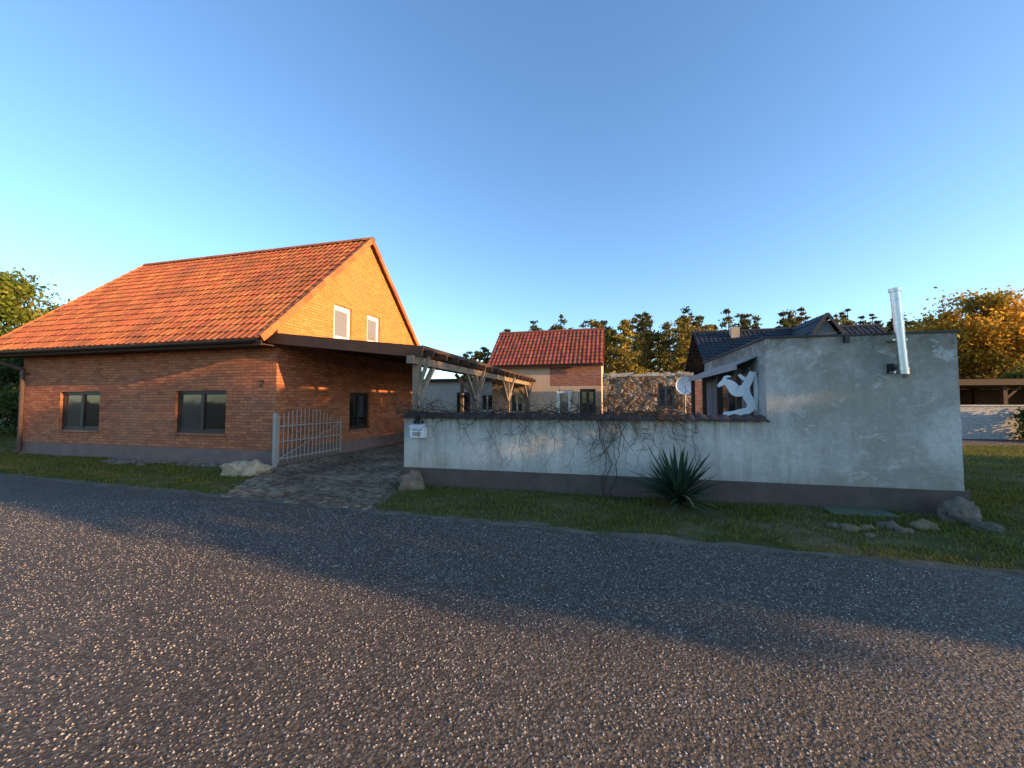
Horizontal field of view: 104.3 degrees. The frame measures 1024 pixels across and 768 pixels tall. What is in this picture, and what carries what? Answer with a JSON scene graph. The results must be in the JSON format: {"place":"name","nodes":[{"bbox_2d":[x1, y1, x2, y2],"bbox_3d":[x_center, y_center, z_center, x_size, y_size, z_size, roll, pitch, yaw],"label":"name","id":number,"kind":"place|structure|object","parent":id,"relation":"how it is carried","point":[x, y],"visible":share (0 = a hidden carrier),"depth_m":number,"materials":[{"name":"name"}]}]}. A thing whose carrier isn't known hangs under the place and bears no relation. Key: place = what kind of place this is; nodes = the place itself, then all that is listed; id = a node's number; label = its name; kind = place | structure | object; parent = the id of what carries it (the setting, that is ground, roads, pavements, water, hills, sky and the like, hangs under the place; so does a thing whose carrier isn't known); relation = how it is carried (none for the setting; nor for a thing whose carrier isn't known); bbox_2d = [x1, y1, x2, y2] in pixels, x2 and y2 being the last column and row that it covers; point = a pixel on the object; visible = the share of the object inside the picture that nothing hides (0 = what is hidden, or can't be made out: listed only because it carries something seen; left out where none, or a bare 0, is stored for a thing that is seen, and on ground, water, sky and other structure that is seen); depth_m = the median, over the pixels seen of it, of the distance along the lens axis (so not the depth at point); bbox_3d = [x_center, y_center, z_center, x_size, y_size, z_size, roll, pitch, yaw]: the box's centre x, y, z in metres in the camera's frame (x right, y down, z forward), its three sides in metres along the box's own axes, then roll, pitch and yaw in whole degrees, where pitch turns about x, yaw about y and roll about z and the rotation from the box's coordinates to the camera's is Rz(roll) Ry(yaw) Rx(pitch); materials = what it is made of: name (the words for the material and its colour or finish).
{"place":"outdoors","nodes":[
{"label":"outdoors","id":0,"kind":"place"},
{"bbox_2d":[0,426,16,453],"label":"bush","id":1,"kind":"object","parent":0,"point":[8,438],"depth_m":16.11,"materials":[{"name":"green plant"}]},
{"bbox_2d":[221,442,403,509],"bbox_3d":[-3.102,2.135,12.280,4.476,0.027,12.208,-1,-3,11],"label":"cobblestone driveway","id":2,"kind":"structure","parent":0,"point":[337,480],"depth_m":7.99,"materials":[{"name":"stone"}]},
{"bbox_2d":[272,408,341,466],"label":"metal gate","id":3,"kind":"structure","parent":2,"relation":"on","point":[276,439],"depth_m":10.36,"materials":[{"name":"metal"}]},
{"bbox_2d":[267,333,535,413],"bbox_3d":[-2.409,0.623,15.217,4.354,3.315,12.550,-1,-3,14],"label":"timber pergola","id":4,"kind":"object","parent":2,"relation":"on","point":[417,357],"visible":0.86,"depth_m":9.79,"materials":[{"name":"brown wood"}]},
{"bbox_2d":[0,476,1023,767],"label":"road","id":5,"kind":"structure","parent":0,"point":[574,636],"depth_m":2.58,"materials":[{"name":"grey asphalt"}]},
{"bbox_2d":[0,408,1023,572],"bbox_3d":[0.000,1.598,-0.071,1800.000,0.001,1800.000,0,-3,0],"label":"ground","id":6,"kind":"structure","parent":0,"point":[685,529],"depth_m":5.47,"materials":[{"name":"green plant"}]},
{"bbox_2d":[0,358,23,435],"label":"bush","id":7,"kind":"object","parent":6,"relation":"on","point":[11,400],"visible":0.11,"depth_m":18.06,"materials":[{"name":"green plant"}]},
{"bbox_2d":[0,267,70,389],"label":"deciduous tree","id":8,"kind":"object","parent":6,"relation":"on","point":[15,295],"visible":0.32,"depth_m":21.16,"materials":[{"name":"green plant"}]},
{"bbox_2d":[97,458,221,466],"bbox_3d":[-8.911,2.005,10.216,4.834,0.114,0.828,-1,-3,14],"label":"gravel bed","id":9,"kind":"object","parent":6,"relation":"on","point":[118,461],"visible":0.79,"depth_m":10.30,"materials":[{"name":"grey gravel"}]},
{"bbox_2d":[19,433,403,465],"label":"plinth","id":10,"kind":"structure","parent":6,"relation":"on","point":[215,456],"depth_m":11.09,"materials":[{"name":"grey concrete"}]},
{"bbox_2d":[23,246,413,450],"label":"walls","id":11,"kind":"structure","parent":6,"relation":"on","point":[138,399],"depth_m":11.34,"materials":[{"name":"brick"}]},
{"bbox_2d":[0,360,28,453],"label":"downpipe","id":12,"kind":"object","parent":11,"relation":"attached to","point":[22,398],"visible":0.98,"depth_m":12.13,"materials":[{"name":"metal"}]},
{"bbox_2d":[54,392,99,432],"bbox_3d":[-12.709,0.815,11.725,1.760,1.180,0.200,-1,-3,14],"label":"front window","id":13,"kind":"structure","parent":11,"relation":"attached to","point":[80,413],"depth_m":11.78,"materials":[{"name":"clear glass"}]},
{"bbox_2d":[170,390,225,435],"bbox_3d":[-8.265,0.763,10.578,1.820,1.180,0.200,-1,-3,14],"label":"front window","id":14,"kind":"structure","parent":11,"relation":"attached to","point":[202,413],"depth_m":10.63,"materials":[{"name":"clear glass"}]},
{"bbox_2d":[0,245,415,358],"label":"roof deck and soffit","id":15,"kind":"structure","parent":11,"relation":"on","point":[259,344],"depth_m":10.82,"materials":[{"name":"brown wood"}]},
{"bbox_2d":[0,237,419,350],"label":"roof tiles","id":16,"kind":"object","parent":11,"relation":"attached to","point":[170,291],"visible":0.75,"depth_m":12.30,"materials":[{"name":"orange tile"}]},
{"bbox_2d":[0,338,259,353],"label":"gutter","id":17,"kind":"object","parent":16,"relation":"attached to","point":[184,343],"visible":1,"depth_m":10.27,"materials":[{"name":"metal"}]},
{"bbox_2d":[334,304,349,338],"bbox_3d":[-5.313,-1.851,12.449,0.200,1.150,0.910,-1,-3,14],"label":"gable window","id":18,"kind":"structure","parent":11,"relation":"attached to","point":[341,322],"depth_m":12.54,"materials":[{"name":"white glass"}]},
{"bbox_2d":[348,393,371,431],"bbox_3d":[-5.080,0.917,13.227,0.200,1.250,1.150,-1,-3,14],"label":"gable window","id":19,"kind":"structure","parent":11,"relation":"attached to","point":[358,415],"depth_m":13.25,"materials":[{"name":"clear glass"}]},
{"bbox_2d":[367,315,377,341],"bbox_3d":[-4.904,-1.860,14.034,0.200,1.070,0.840,-1,-3,14],"label":"gable window","id":20,"kind":"structure","parent":11,"relation":"attached to","point":[372,328],"depth_m":14.14,"materials":[{"name":"white glass"}]},
{"bbox_2d":[220,459,272,476],"bbox_3d":[-5.847,1.826,8.767,1.032,0.360,0.626,0,-3,0],"label":"boulder","id":21,"kind":"object","parent":6,"relation":"on","point":[257,467],"visible":0.85,"depth_m":8.59,"materials":[{"name":"stone"}]},
{"bbox_2d":[398,470,424,490],"bbox_3d":[-1.850,1.759,7.348,0.514,0.367,0.414,0,-3,0],"label":"boulder","id":22,"kind":"object","parent":6,"relation":"on","point":[412,480],"visible":0.91,"depth_m":7.21,"materials":[{"name":"stone"}]},
{"bbox_2d":[421,378,491,413],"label":"courtyard outbuilding","id":23,"kind":"structure","parent":6,"relation":"on","point":[448,389],"depth_m":25.22,"materials":[{"name":"white paint"}]},
{"bbox_2d":[457,392,469,412],"bbox_3d":[-3.025,1.572,25.077,0.900,2.100,0.065,-1,-3,14],"label":"door","id":24,"kind":"structure","parent":23,"relation":"in","point":[466,400],"depth_m":25.07,"materials":[{"name":"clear glass"}]},
{"bbox_2d":[481,394,491,410],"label":"window","id":25,"kind":"structure","parent":23,"relation":"in","point":[482,395],"depth_m":24.72,"materials":[{"name":"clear glass"}]},
{"bbox_2d":[0,473,1023,578],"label":"road shoulder","id":26,"kind":"object","parent":6,"relation":"on","point":[656,538],"visible":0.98,"depth_m":4.68},
{"bbox_2d":[383,380,704,494],"bbox_3d":[0.329,0.897,7.112,5.897,2.050,1.454,-1,-3,14],"label":"bare climbing plant","id":27,"kind":"object","parent":6,"relation":"on","point":[659,412],"visible":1,"depth_m":6.91,"materials":[{"name":"brown plant"}]},
{"bbox_2d":[492,364,603,413],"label":"walls","id":28,"kind":"structure","parent":6,"relation":"on","point":[549,383],"depth_m":20.51,"materials":[{"name":"paint"}]},
{"bbox_2d":[511,392,522,412],"bbox_3d":[0.277,0.990,21.014,0.700,1.100,0.065,-1,-3,14],"label":"window","id":29,"kind":"structure","parent":28,"relation":"attached to","point":[518,402],"depth_m":21.00,"materials":[{"name":"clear glass"}]},
{"bbox_2d":[487,328,605,370],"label":"roof tiles","id":30,"kind":"object","parent":28,"relation":"on","point":[563,346],"visible":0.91,"depth_m":21.53,"materials":[{"name":"tile"}]},
{"bbox_2d":[495,364,602,367],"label":"fascia","id":31,"kind":"structure","parent":28,"relation":"attached to","point":[563,365],"depth_m":20.30,"materials":[{"name":"brown wood"}]},
{"bbox_2d":[557,390,570,412],"bbox_3d":[2.669,1.387,20.381,0.720,2.150,0.060,-1,-3,14],"label":"window","id":32,"kind":"structure","parent":28,"relation":"attached to","point":[566,402],"depth_m":20.40,"materials":[{"name":"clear glass"}]},
{"bbox_2d":[580,389,595,413],"bbox_3d":[3.825,1.348,20.081,0.790,2.200,0.065,-1,-3,14],"label":"dark door","id":33,"kind":"structure","parent":28,"relation":"attached to","point":[585,395],"depth_m":20.09,"materials":[{"name":"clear glass"}]},
{"bbox_2d":[402,467,769,504],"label":"wall plinth","id":34,"kind":"structure","parent":6,"relation":"on","point":[745,492],"depth_m":6.93,"materials":[{"name":"grey concrete"}]},
{"bbox_2d":[400,412,769,481],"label":"garden wall","id":35,"kind":"structure","parent":34,"relation":"on","point":[735,446],"depth_m":6.91,"materials":[{"name":"paint"}]},
{"bbox_2d":[409,423,427,437],"bbox_3d":[-1.793,0.886,7.613,0.330,0.269,0.147,-1,-3,14],"label":"mailbox","id":36,"kind":"object","parent":35,"relation":"attached to","point":[416,428],"visible":0.96,"depth_m":7.57,"materials":[{"name":"white paint"}]},
{"bbox_2d":[412,414,424,423],"bbox_3d":[-1.796,0.672,7.620,0.242,0.182,0.140,-1,-3,14],"label":"wall lantern","id":37,"kind":"object","parent":35,"relation":"attached to","point":[417,419],"depth_m":7.60,"materials":[{"name":"black metal"}]},
{"bbox_2d":[587,317,715,373],"bbox_3d":[13.807,-1.896,40.437,17.502,10.601,8.535,1,-3,-19],"label":"pine grove","id":38,"kind":"object","parent":6,"relation":"on","point":[638,362],"visible":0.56,"depth_m":38.75,"materials":[{"name":"green plant"}]},
{"bbox_2d":[620,442,732,523],"bbox_3d":[2.502,1.384,5.995,1.583,0.953,1.648,0,-3,0],"label":"yucca plant","id":39,"kind":"object","parent":6,"relation":"on","point":[675,484],"visible":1,"depth_m":5.95,"materials":[{"name":"green plant"}]},
{"bbox_2d":[676,376,690,412],"bbox_3d":[7.377,1.000,16.772,0.607,2.700,0.631,1,-3,-15],"label":"satellite dish","id":40,"kind":"object","parent":6,"relation":"on","point":[683,384],"visible":0.88,"depth_m":16.99,"materials":[{"name":"white paint"}]},
{"bbox_2d":[460,305,1019,377],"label":"pine forest","id":41,"kind":"object","parent":6,"relation":"on","point":[644,322],"visible":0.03,"depth_m":60.66,"materials":[{"name":"green plant"}]},
{"bbox_2d":[689,330,969,513],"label":"plastered shed","id":42,"kind":"structure","parent":6,"relation":"on","point":[853,424],"depth_m":5.99,"materials":[{"name":"paint"}]},
{"bbox_2d":[717,371,757,415],"bbox_3d":[3.792,0.166,6.707,0.628,0.759,0.105,-1,-3,14],"label":"white scrollwork panel","id":43,"kind":"object","parent":42,"relation":"attached to","point":[737,390],"visible":0.95,"depth_m":6.64,"materials":[{"name":"paint"}]},
{"bbox_2d":[886,287,909,377],"bbox_3d":[5.622,-0.737,5.821,0.208,1.312,0.253,-1,-3,14],"label":"stainless flue","id":44,"kind":"object","parent":42,"relation":"on","point":[901,366],"visible":1,"depth_m":5.74,"materials":[{"name":"metal"}]},
{"bbox_2d":[820,506,898,517],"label":"concrete slab","id":45,"kind":"structure","parent":6,"relation":"on","point":[847,511],"depth_m":5.69,"materials":[{"name":"grey concrete"}]},
{"bbox_2d":[826,518,939,536],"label":"edging stones","id":46,"kind":"object","parent":6,"relation":"on","point":[922,523],"visible":0.91,"depth_m":4.99,"materials":[{"name":"grey stone"}]},
{"bbox_2d":[936,495,982,524],"bbox_3d":[6.013,1.678,5.335,0.483,0.346,0.424,0,-3,0],"label":"boulder","id":47,"kind":"object","parent":6,"relation":"on","point":[952,508],"visible":0.85,"depth_m":5.26,"materials":[{"name":"stone"}]},
{"bbox_2d":[904,285,1023,378],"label":"autumn tree","id":48,"kind":"object","parent":6,"relation":"on","point":[987,327],"visible":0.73,"depth_m":33.64,"materials":[{"name":"orange plant"}]},
{"bbox_2d":[933,320,999,389],"bbox_3d":[43.513,-1.818,39.996,11.329,10.405,9.463,1,-3,-19],"label":"autumn tree","id":49,"kind":"object","parent":6,"relation":"on","point":[963,370],"visible":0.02,"depth_m":36.73,"materials":[{"name":"orange plant"}]},
{"bbox_2d":[969,521,1004,532],"bbox_3d":[5.944,1.773,4.977,0.339,0.110,0.242,0,-3,0],"label":"boulder","id":50,"kind":"object","parent":6,"relation":"on","point":[985,526],"visible":0.88,"depth_m":4.92,"materials":[{"name":"stone"}]},
{"bbox_2d":[959,379,1023,404],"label":"carport","id":51,"kind":"object","parent":6,"relation":"on","point":[1005,392],"visible":0.23,"depth_m":22.43,"materials":[{"name":"brown wood"}]},
{"bbox_2d":[960,405,1023,439],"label":"brickwork","id":52,"kind":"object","parent":6,"relation":"on","point":[984,421],"depth_m":17.04,"materials":[{"name":"white brick"}]},
{"bbox_2d":[960,357,1023,389],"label":"bush","id":53,"kind":"object","parent":6,"relation":"on","point":[1015,374],"visible":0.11,"depth_m":28.34,"materials":[{"name":"orange plant"}]},
{"bbox_2d":[980,309,1023,374],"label":"autumn tree","id":54,"kind":"object","parent":6,"relation":"on","point":[1021,339],"visible":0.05,"depth_m":34.22,"materials":[{"name":"orange plant"}]},
{"bbox_2d":[1005,407,1023,439],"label":"bush","id":55,"kind":"object","parent":6,"relation":"on","point":[1021,419],"visible":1,"depth_m":16.59,"materials":[{"name":"green plant"}]},
{"bbox_2d":[0,0,1023,378],"label":"sky","id":56,"kind":"structure","parent":0,"point":[507,164],"materials":[{"name":"blue"}]},
{"bbox_2d":[602,371,702,414],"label":"rubble stone barn","id":57,"kind":"structure","parent":0,"point":[660,384],"depth_m":18.41,"materials":[{"name":"stone"}]},
{"bbox_2d":[603,373,689,413],"bbox_3d":[6.198,0.891,18.347,3.931,2.841,0.024,-1,-3,14],"label":"wall creeper","id":58,"kind":"object","parent":57,"relation":"attached to","point":[643,392],"depth_m":18.44,"materials":[{"name":"brown plant"}]},
{"bbox_2d":[658,387,673,407],"bbox_3d":[7.094,0.621,18.373,0.730,1.000,0.065,-1,-3,14],"label":"barn window","id":59,"kind":"structure","parent":57,"relation":"in","point":[660,389],"depth_m":18.36,"materials":[{"name":"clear glass"}]},
{"bbox_2d":[685,313,885,380],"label":"dark roof house","id":60,"kind":"structure","parent":0,"point":[709,345],"depth_m":23.12,"materials":[{"name":"black tile"}]},
{"bbox_2d":[962,444,1023,527],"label":"grass lawn","id":61,"kind":"structure","parent":0,"point":[993,451],"depth_m":9.26,"materials":[{"name":"green plant"}]},
{"bbox_2d":[962,439,1023,445],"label":"side lane","id":62,"kind":"structure","parent":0,"point":[991,442],"depth_m":15.63,"materials":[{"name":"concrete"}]}
]}

